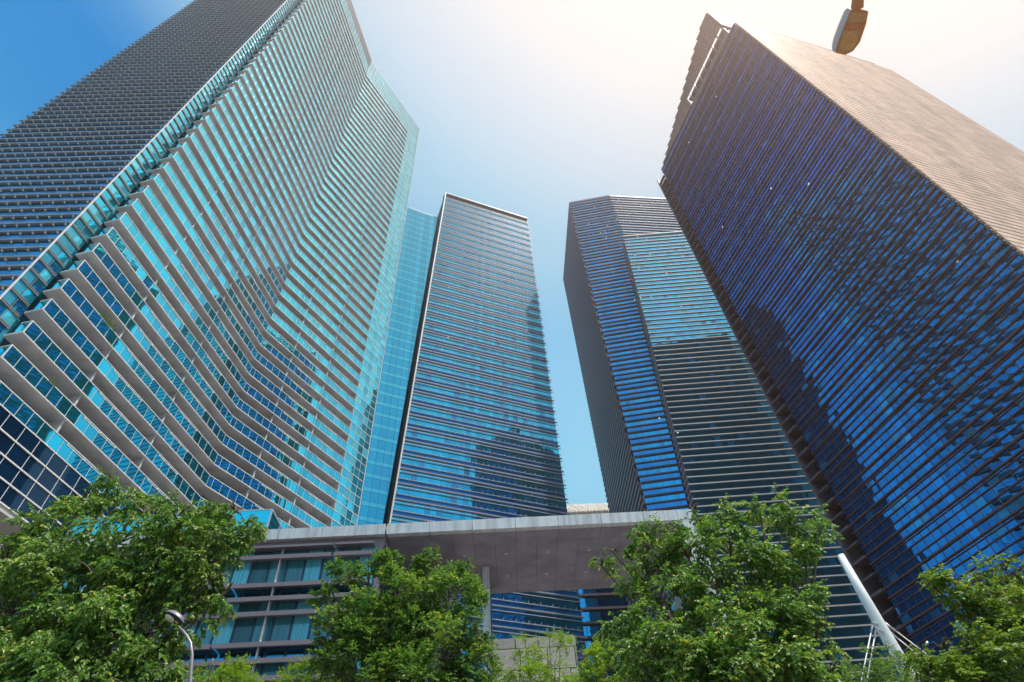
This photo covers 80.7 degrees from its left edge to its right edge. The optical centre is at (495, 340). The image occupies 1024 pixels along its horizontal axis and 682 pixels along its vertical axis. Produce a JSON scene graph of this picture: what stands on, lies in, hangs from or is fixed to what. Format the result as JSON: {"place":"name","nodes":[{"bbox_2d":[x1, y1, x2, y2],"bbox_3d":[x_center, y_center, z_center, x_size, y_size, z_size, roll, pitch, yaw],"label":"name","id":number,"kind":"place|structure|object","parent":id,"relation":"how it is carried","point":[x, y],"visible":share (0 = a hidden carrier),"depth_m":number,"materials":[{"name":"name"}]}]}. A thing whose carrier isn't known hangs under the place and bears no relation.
{"place":"outdoors","nodes":[
{"label":"outdoors","id":0,"kind":"place"},
{"bbox_2d":[68,509,282,537],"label":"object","id":1,"kind":"structure","parent":0,"point":[269,518],"depth_m":36.43,"materials":[{"name":"blue glass"}]},
{"bbox_2d":[0,524,400,681],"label":"podium building","id":2,"kind":"structure","parent":0,"point":[269,629],"depth_m":30.88,"materials":[{"name":"grey"}]},
{"bbox_2d":[0,0,419,539],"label":"residential tower","id":3,"kind":"structure","parent":0,"point":[199,199],"depth_m":93.35,"materials":[{"name":"teal"}]},
{"bbox_2d":[0,300,19,343],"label":"side window","id":4,"kind":"structure","parent":3,"relation":"in","point":[8,317],"depth_m":58.10,"materials":[{"name":"teal glass"}]},
{"bbox_2d":[0,258,35,275],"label":"shaded window","id":5,"kind":"structure","parent":3,"relation":"in","point":[19,271],"depth_m":62.17,"materials":[{"name":"blue glass"}]},
{"bbox_2d":[3,279,39,319],"bbox_3d":[-47.268,-3.990,60.086,0.010,3.470,3.190,-11,-49,7],"label":"side window","id":6,"kind":"structure","parent":3,"relation":"in","point":[20,286],"depth_m":60.04,"materials":[{"name":"teal glass"}]},
{"bbox_2d":[0,241,52,256],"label":"shaded window","id":7,"kind":"structure","parent":3,"relation":"in","point":[28,243],"depth_m":64.76,"materials":[{"name":"blue glass"}]},
{"bbox_2d":[0,224,68,238],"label":"shaded window","id":8,"kind":"structure","parent":3,"relation":"in","point":[62,226],"depth_m":67.34,"materials":[{"name":"blue glass"}]},
{"bbox_2d":[23,260,56,298],"bbox_3d":[-47.379,-6.283,62.688,0.009,3.470,3.190,-11,-49,7],"label":"side window","id":9,"kind":"structure","parent":3,"relation":"in","point":[38,266],"depth_m":62.66,"materials":[{"name":"teal glass"}]},
{"bbox_2d":[0,209,83,225],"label":"shaded window","id":10,"kind":"structure","parent":3,"relation":"in","point":[42,219],"depth_m":69.93,"materials":[{"name":"blue glass"}]},
{"bbox_2d":[0,195,96,210],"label":"shaded window","id":11,"kind":"structure","parent":3,"relation":"in","point":[92,197],"depth_m":72.50,"materials":[{"name":"blue glass"}]},
{"bbox_2d":[0,182,109,196],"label":"shaded window","id":12,"kind":"structure","parent":3,"relation":"in","point":[99,190],"depth_m":74.61,"materials":[{"name":"blue glass"}]},
{"bbox_2d":[41,242,72,278],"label":"side window","id":13,"kind":"structure","parent":3,"relation":"in","point":[47,257],"depth_m":65.26,"materials":[{"name":"teal glass"}]},
{"bbox_2d":[0,169,121,184],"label":"shaded window","id":14,"kind":"structure","parent":3,"relation":"in","point":[116,170],"depth_m":77.18,"materials":[{"name":"blue glass"}]},
{"bbox_2d":[0,158,132,171],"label":"shaded window","id":15,"kind":"structure","parent":3,"relation":"in","point":[106,159],"depth_m":80.27,"materials":[{"name":"blue glass"}]},
{"bbox_2d":[0,147,143,160],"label":"shaded window","id":16,"kind":"structure","parent":3,"relation":"in","point":[125,148],"depth_m":82.42,"materials":[{"name":"blue glass"}]},
{"bbox_2d":[58,225,86,260],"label":"side window","id":17,"kind":"structure","parent":3,"relation":"in","point":[71,230],"depth_m":67.86,"materials":[{"name":"teal glass"}]},
{"bbox_2d":[0,137,152,150],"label":"shaded window","id":18,"kind":"structure","parent":3,"relation":"in","point":[127,138],"depth_m":84.95,"materials":[{"name":"blue glass"}]},
{"bbox_2d":[1,127,162,140],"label":"shaded window","id":19,"kind":"structure","parent":3,"relation":"in","point":[139,133],"depth_m":87.52,"materials":[{"name":"blue glass"}]},
{"bbox_2d":[74,210,100,244],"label":"side window","id":20,"kind":"structure","parent":3,"relation":"in","point":[87,217],"depth_m":70.48,"materials":[{"name":"teal glass"}]},
{"bbox_2d":[14,118,171,130],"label":"shaded window","id":21,"kind":"structure","parent":3,"relation":"in","point":[164,124],"depth_m":90.08,"materials":[{"name":"blue glass"}]},
{"bbox_2d":[88,196,113,228],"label":"side window","id":22,"kind":"structure","parent":3,"relation":"in","point":[101,219],"depth_m":73.07,"materials":[{"name":"teal glass"}]},
{"bbox_2d":[28,110,178,120],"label":"shaded window","id":23,"kind":"structure","parent":3,"relation":"in","point":[149,110],"depth_m":92.71,"materials":[{"name":"blue glass"}]},
{"bbox_2d":[39,102,186,112],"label":"shaded window","id":24,"kind":"structure","parent":3,"relation":"in","point":[154,102],"depth_m":95.28,"materials":[{"name":"blue glass"}]},
{"bbox_2d":[102,182,125,213],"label":"side window","id":25,"kind":"structure","parent":3,"relation":"in","point":[112,187],"depth_m":75.69,"materials":[{"name":"teal glass"}]},
{"bbox_2d":[51,94,194,104],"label":"shaded window","id":26,"kind":"structure","parent":3,"relation":"in","point":[174,94],"depth_m":97.92,"materials":[{"name":"blue glass"}]},
{"bbox_2d":[114,170,136,200],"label":"side window","id":27,"kind":"structure","parent":3,"relation":"in","point":[119,182],"depth_m":78.28,"materials":[{"name":"teal glass"}]},
{"bbox_2d":[62,87,201,96],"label":"shaded window","id":28,"kind":"structure","parent":3,"relation":"in","point":[172,87],"depth_m":100.52,"materials":[{"name":"blue glass"}]},
{"bbox_2d":[126,159,147,187],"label":"side window","id":29,"kind":"structure","parent":3,"relation":"in","point":[135,162],"depth_m":80.89,"materials":[{"name":"teal glass"}]},
{"bbox_2d":[72,80,207,89],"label":"shaded window","id":30,"kind":"structure","parent":3,"relation":"in","point":[182,80],"depth_m":103.10,"materials":[{"name":"blue glass"}]},
{"bbox_2d":[137,148,157,175],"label":"side window","id":31,"kind":"structure","parent":3,"relation":"in","point":[145,151],"depth_m":83.48,"materials":[{"name":"teal glass"}]},
{"bbox_2d":[82,73,214,82],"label":"shaded window","id":32,"kind":"structure","parent":3,"relation":"in","point":[206,73],"depth_m":105.70,"materials":[{"name":"blue glass"}]},
{"bbox_2d":[92,67,220,75],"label":"shaded window","id":33,"kind":"structure","parent":3,"relation":"in","point":[201,67],"depth_m":108.34,"materials":[{"name":"blue glass"}]},
{"bbox_2d":[148,138,165,164],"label":"side window","id":34,"kind":"structure","parent":3,"relation":"in","point":[155,141],"depth_m":86.12,"materials":[{"name":"teal glass"}]},
{"bbox_2d":[101,61,226,69],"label":"shaded window","id":35,"kind":"structure","parent":3,"relation":"in","point":[211,61],"depth_m":110.93,"materials":[{"name":"blue glass"}]},
{"bbox_2d":[157,128,174,154],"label":"side window","id":36,"kind":"structure","parent":3,"relation":"in","point":[161,138],"depth_m":88.68,"materials":[{"name":"teal glass"}]},
{"bbox_2d":[110,55,232,63],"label":"shaded window","id":37,"kind":"structure","parent":3,"relation":"in","point":[228,55],"depth_m":113.57,"materials":[{"name":"blue glass"}]},
{"bbox_2d":[166,119,183,144],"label":"side window","id":38,"kind":"structure","parent":3,"relation":"in","point":[173,122],"depth_m":91.27,"materials":[{"name":"teal glass"}]},
{"bbox_2d":[118,50,236,57],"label":"shaded window","id":39,"kind":"structure","parent":3,"relation":"in","point":[216,50],"depth_m":116.09,"materials":[{"name":"blue glass"}]},
{"bbox_2d":[175,111,190,134],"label":"side window","id":40,"kind":"structure","parent":3,"relation":"in","point":[181,113],"depth_m":93.93,"materials":[{"name":"teal glass"}]},
{"bbox_2d":[125,45,241,52],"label":"shaded window","id":41,"kind":"structure","parent":3,"relation":"in","point":[212,45],"depth_m":118.84,"materials":[{"name":"blue glass"}]},
{"bbox_2d":[133,40,246,46],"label":"shaded window","id":42,"kind":"structure","parent":3,"relation":"in","point":[218,40],"depth_m":121.44,"materials":[{"name":"blue glass"}]},
{"bbox_2d":[183,102,198,126],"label":"side window","id":43,"kind":"structure","parent":3,"relation":"in","point":[190,107],"depth_m":96.48,"materials":[{"name":"teal glass"}]},
{"bbox_2d":[191,95,205,117],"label":"side window","id":44,"kind":"structure","parent":3,"relation":"in","point":[197,109],"depth_m":99.11,"materials":[{"name":"teal glass"}]},
{"bbox_2d":[335,502,357,523],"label":"corner window","id":45,"kind":"structure","parent":3,"relation":"in","point":[348,515],"depth_m":101.08,"materials":[{"name":"teal glass"}]},
{"bbox_2d":[339,484,359,506],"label":"corner window","id":46,"kind":"structure","parent":3,"relation":"in","point":[352,497],"depth_m":103.69,"materials":[{"name":"teal glass"}]},
{"bbox_2d":[342,467,362,489],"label":"corner window","id":47,"kind":"structure","parent":3,"relation":"in","point":[349,476],"depth_m":106.26,"materials":[{"name":"teal glass"}]},
{"bbox_2d":[345,452,364,472],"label":"corner window","id":48,"kind":"structure","parent":3,"relation":"in","point":[352,460],"depth_m":108.84,"materials":[{"name":"teal glass"}]},
{"bbox_2d":[348,437,367,457],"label":"corner window","id":49,"kind":"structure","parent":3,"relation":"in","point":[355,445],"depth_m":111.51,"materials":[{"name":"teal glass"}]},
{"bbox_2d":[351,422,369,442],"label":"corner window","id":50,"kind":"structure","parent":3,"relation":"in","point":[353,426],"depth_m":114.12,"materials":[{"name":"teal glass"}]},
{"bbox_2d":[0,0,1023,506],"label":"sky","id":51,"kind":"structure","parent":0,"point":[530,109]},
{"bbox_2d":[566,503,641,681],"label":"distant block","id":52,"kind":"structure","parent":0,"point":[596,605],"depth_m":190.61,"materials":[{"name":"grey"}]},
{"bbox_2d":[563,195,903,681],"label":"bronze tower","id":53,"kind":"structure","parent":0,"point":[682,415],"depth_m":170.62,"materials":[{"name":"blue glass"}]},
{"bbox_2d":[624,233,684,242],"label":"slab window","id":54,"kind":"structure","parent":53,"relation":"in","point":[671,237],"depth_m":222.22,"materials":[{"name":"blue glass"}]},
{"bbox_2d":[625,238,687,247],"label":"slab window","id":55,"kind":"structure","parent":53,"relation":"in","point":[660,241],"depth_m":219.17,"materials":[{"name":"blue glass"}]},
{"bbox_2d":[626,244,690,255],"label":"slab window","id":56,"kind":"structure","parent":53,"relation":"in","point":[653,251],"depth_m":216.25,"materials":[{"name":"blue glass"}]},
{"bbox_2d":[628,251,693,261],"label":"slab window","id":57,"kind":"structure","parent":53,"relation":"in","point":[684,255],"depth_m":213.16,"materials":[{"name":"blue glass"}]},
{"bbox_2d":[630,257,696,268],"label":"slab window","id":58,"kind":"structure","parent":53,"relation":"in","point":[688,258],"depth_m":210.11,"materials":[{"name":"blue glass"}]},
{"bbox_2d":[632,263,700,273],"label":"slab window","id":59,"kind":"structure","parent":53,"relation":"in","point":[685,265],"depth_m":207.10,"materials":[{"name":"blue glass"}]},
{"bbox_2d":[634,270,703,280],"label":"slab window","id":60,"kind":"structure","parent":53,"relation":"in","point":[698,271],"depth_m":204.09,"materials":[{"name":"blue glass"}]},
{"bbox_2d":[636,277,707,289],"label":"slab window","id":61,"kind":"structure","parent":53,"relation":"in","point":[699,278],"depth_m":201.12,"materials":[{"name":"blue glass"}]},
{"bbox_2d":[637,284,710,295],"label":"slab window","id":62,"kind":"structure","parent":53,"relation":"in","point":[704,285],"depth_m":198.05,"materials":[{"name":"blue glass"}]},
{"bbox_2d":[639,292,714,304],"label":"slab window","id":63,"kind":"structure","parent":53,"relation":"in","point":[699,293],"depth_m":194.98,"materials":[{"name":"blue glass"}]},
{"bbox_2d":[641,299,719,312],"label":"slab window","id":64,"kind":"structure","parent":53,"relation":"in","point":[711,300],"depth_m":191.94,"materials":[{"name":"blue glass"}]},
{"bbox_2d":[644,307,723,320],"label":"slab window","id":65,"kind":"structure","parent":53,"relation":"in","point":[712,308],"depth_m":188.98,"materials":[{"name":"blue glass"}]},
{"bbox_2d":[646,315,727,327],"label":"slab window","id":66,"kind":"structure","parent":53,"relation":"in","point":[717,316],"depth_m":185.92,"materials":[{"name":"blue glass"}]},
{"bbox_2d":[648,323,731,337],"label":"slab window","id":67,"kind":"structure","parent":53,"relation":"in","point":[725,324],"depth_m":182.86,"materials":[{"name":"blue glass"}]},
{"bbox_2d":[650,332,735,346],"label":"slab window","id":68,"kind":"structure","parent":53,"relation":"in","point":[724,333],"depth_m":179.89,"materials":[{"name":"blue glass"}]},
{"bbox_2d":[652,341,740,354],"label":"slab window","id":69,"kind":"structure","parent":53,"relation":"in","point":[727,342],"depth_m":176.80,"materials":[{"name":"black glass"}]},
{"bbox_2d":[655,350,745,365],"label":"slab window","id":70,"kind":"structure","parent":53,"relation":"in","point":[734,351],"depth_m":173.80,"materials":[{"name":"black glass"}]},
{"bbox_2d":[658,359,750,374],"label":"slab window","id":71,"kind":"structure","parent":53,"relation":"in","point":[745,360],"depth_m":170.77,"materials":[{"name":"black glass"}]},
{"bbox_2d":[660,369,755,385],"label":"slab window","id":72,"kind":"structure","parent":53,"relation":"in","point":[723,378],"depth_m":167.76,"materials":[{"name":"black glass"}]},
{"bbox_2d":[663,379,760,395],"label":"slab window","id":73,"kind":"structure","parent":53,"relation":"in","point":[748,387],"depth_m":164.71,"materials":[{"name":"black glass"}]},
{"bbox_2d":[666,390,766,406],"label":"slab window","id":74,"kind":"structure","parent":53,"relation":"in","point":[725,400],"depth_m":161.69,"materials":[{"name":"black glass"}]},
{"bbox_2d":[669,401,771,419],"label":"slab window","id":75,"kind":"structure","parent":53,"relation":"in","point":[763,403],"depth_m":158.67,"materials":[{"name":"black glass"}]},
{"bbox_2d":[672,412,777,430],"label":"slab window","id":76,"kind":"structure","parent":53,"relation":"in","point":[761,415],"depth_m":155.64,"materials":[{"name":"black glass"}]},
{"bbox_2d":[675,424,783,442],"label":"slab window","id":77,"kind":"structure","parent":53,"relation":"in","point":[765,427],"depth_m":152.63,"materials":[{"name":"black glass"}]},
{"bbox_2d":[678,437,790,455],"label":"slab window","id":78,"kind":"structure","parent":53,"relation":"in","point":[777,439],"depth_m":149.57,"materials":[{"name":"black glass"}]},
{"bbox_2d":[682,450,796,470],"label":"slab window","id":79,"kind":"structure","parent":53,"relation":"in","point":[781,452],"depth_m":146.53,"materials":[{"name":"black glass"}]},
{"bbox_2d":[685,463,803,484],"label":"slab window","id":80,"kind":"structure","parent":53,"relation":"in","point":[793,465],"depth_m":143.53,"materials":[{"name":"black glass"}]},
{"bbox_2d":[689,477,812,499],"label":"slab window","id":81,"kind":"structure","parent":53,"relation":"in","point":[803,487],"depth_m":140.54,"materials":[{"name":"black glass"}]},
{"bbox_2d":[693,492,819,513],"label":"slab window","id":82,"kind":"structure","parent":53,"relation":"in","point":[812,502],"depth_m":137.72,"materials":[{"name":"black glass"}]},
{"bbox_2d":[698,507,826,528],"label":"slab window","id":83,"kind":"structure","parent":53,"relation":"in","point":[767,513],"depth_m":134.83,"materials":[{"name":"black glass"}]},
{"bbox_2d":[703,523,835,544],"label":"slab window","id":84,"kind":"structure","parent":53,"relation":"in","point":[776,538],"depth_m":131.06,"materials":[{"name":"black glass"}]},
{"bbox_2d":[708,539,844,563],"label":"slab window","id":85,"kind":"structure","parent":53,"relation":"in","point":[835,551],"depth_m":128.44,"materials":[{"name":"black glass"}]},
{"bbox_2d":[717,557,845,581],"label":"slab window","id":86,"kind":"structure","parent":53,"relation":"in","point":[824,561],"depth_m":125.31,"materials":[{"name":"black glass"}]},
{"bbox_2d":[728,576,855,600],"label":"slab window","id":87,"kind":"structure","parent":53,"relation":"in","point":[847,589],"depth_m":122.37,"materials":[{"name":"black glass"}]},
{"bbox_2d":[729,595,866,618],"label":"slab window","id":88,"kind":"structure","parent":53,"relation":"in","point":[852,599],"depth_m":118.81,"materials":[{"name":"black glass"}]},
{"bbox_2d":[742,615,878,644],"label":"slab window","id":89,"kind":"structure","parent":53,"relation":"in","point":[850,620],"depth_m":115.86,"materials":[{"name":"black glass"}]},
{"bbox_2d":[739,636,888,660],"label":"slab window","id":90,"kind":"structure","parent":53,"relation":"in","point":[850,642],"depth_m":113.40,"materials":[{"name":"black glass"}]},
{"bbox_2d":[768,659,899,681],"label":"slab window","id":91,"kind":"structure","parent":53,"relation":"in","point":[856,662],"depth_m":110.66,"materials":[{"name":"black glass"}]},
{"bbox_2d":[657,12,1023,681],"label":"copper tower","id":92,"kind":"structure","parent":0,"point":[852,228],"depth_m":99.19,"materials":[{"name":"blue glass"}]},
{"label":"ground","id":93,"kind":"structure","parent":0,"visible":0},
{"bbox_2d":[357,207,438,524],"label":"glass tower","id":94,"kind":"structure","parent":93,"relation":"on","point":[415,258],"depth_m":180.90,"materials":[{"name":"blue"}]},
{"bbox_2d":[399,574,461,681],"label":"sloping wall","id":95,"kind":"structure","parent":93,"relation":"on","point":[451,599],"depth_m":34.72,"materials":[{"name":"grey concrete"}]},
{"bbox_2d":[386,192,590,680],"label":"finned tower","id":96,"kind":"structure","parent":93,"relation":"on","point":[479,436],"depth_m":176.35,"materials":[{"name":"blue glass"}]},
{"bbox_2d":[493,635,579,681],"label":"granite wall","id":97,"kind":"structure","parent":93,"relation":"on","point":[505,645],"depth_m":22.79,"materials":[{"name":"grey stone"}]},
{"bbox_2d":[386,509,737,679],"bbox_3d":[2.932,19.299,28.512,17.100,20.260,7.550,-3,-49,0],"label":"canopy","id":98,"kind":"object","parent":93,"relation":"on","point":[532,554],"visible":0.62,"depth_m":34.33,"materials":[{"name":"concrete"}]},
{"label":"road","id":99,"kind":"structure","parent":0,"visible":0},
{"bbox_2d":[832,0,867,54],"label":"overhead light","id":100,"kind":"object","parent":99,"relation":"on","point":[849,30],"visible":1,"depth_m":8.66,"materials":[{"name":"metal"}]},
{"bbox_3d":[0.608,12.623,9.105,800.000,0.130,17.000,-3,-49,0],"label":"pavement","id":101,"kind":"structure","parent":0,"visible":0},
{"bbox_2d":[0,465,268,681],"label":"rain tree","id":102,"kind":"object","parent":101,"relation":"on","point":[38,643],"visible":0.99,"depth_m":13.21,"materials":[{"name":"green plant"}]},
{"bbox_2d":[164,610,193,681],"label":"street lamp","id":103,"kind":"object","parent":101,"relation":"on","point":[174,617],"visible":1,"depth_m":12.07,"materials":[{"name":"grey metal"}]},
{"bbox_2d":[171,651,264,681],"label":"feathery tree","id":104,"kind":"object","parent":101,"relation":"on","point":[232,666],"visible":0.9,"depth_m":15.84,"materials":[{"name":"green plant"}]},
{"bbox_2d":[259,652,340,681],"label":"feathery tree","id":105,"kind":"object","parent":101,"relation":"on","point":[288,678],"visible":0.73,"depth_m":16.26,"materials":[{"name":"green plant"}]},
{"bbox_2d":[301,542,509,681],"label":"round tree","id":106,"kind":"object","parent":101,"relation":"on","point":[401,651],"visible":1,"depth_m":14.88,"materials":[{"name":"green plant"}]},
{"bbox_2d":[498,627,578,681],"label":"feathery tree","id":107,"kind":"object","parent":101,"relation":"on","point":[529,670],"visible":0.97,"depth_m":17.11,"materials":[{"name":"green plant"}]},
{"bbox_2d":[562,635,634,681],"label":"feathery tree","id":108,"kind":"object","parent":101,"relation":"on","point":[594,675],"visible":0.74,"depth_m":16.10,"materials":[{"name":"green plant"}]},
{"bbox_2d":[588,482,853,681],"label":"spreading tree","id":109,"kind":"object","parent":101,"relation":"on","point":[790,652],"visible":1,"depth_m":13.15,"materials":[{"name":"green plant"}]},
{"bbox_2d":[836,640,936,681],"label":"fern tree","id":110,"kind":"object","parent":101,"relation":"on","point":[880,670],"visible":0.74,"depth_m":17.73,"materials":[{"name":"green plant"}]},
{"bbox_2d":[837,554,944,681],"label":"white mast","id":111,"kind":"object","parent":101,"relation":"on","point":[880,625],"visible":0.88,"depth_m":23.18,"materials":[{"name":"metal"}]},
{"bbox_2d":[897,551,1023,681],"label":"corner tree","id":112,"kind":"object","parent":101,"relation":"on","point":[1001,629],"visible":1,"depth_m":12.18,"materials":[{"name":"green plant"}]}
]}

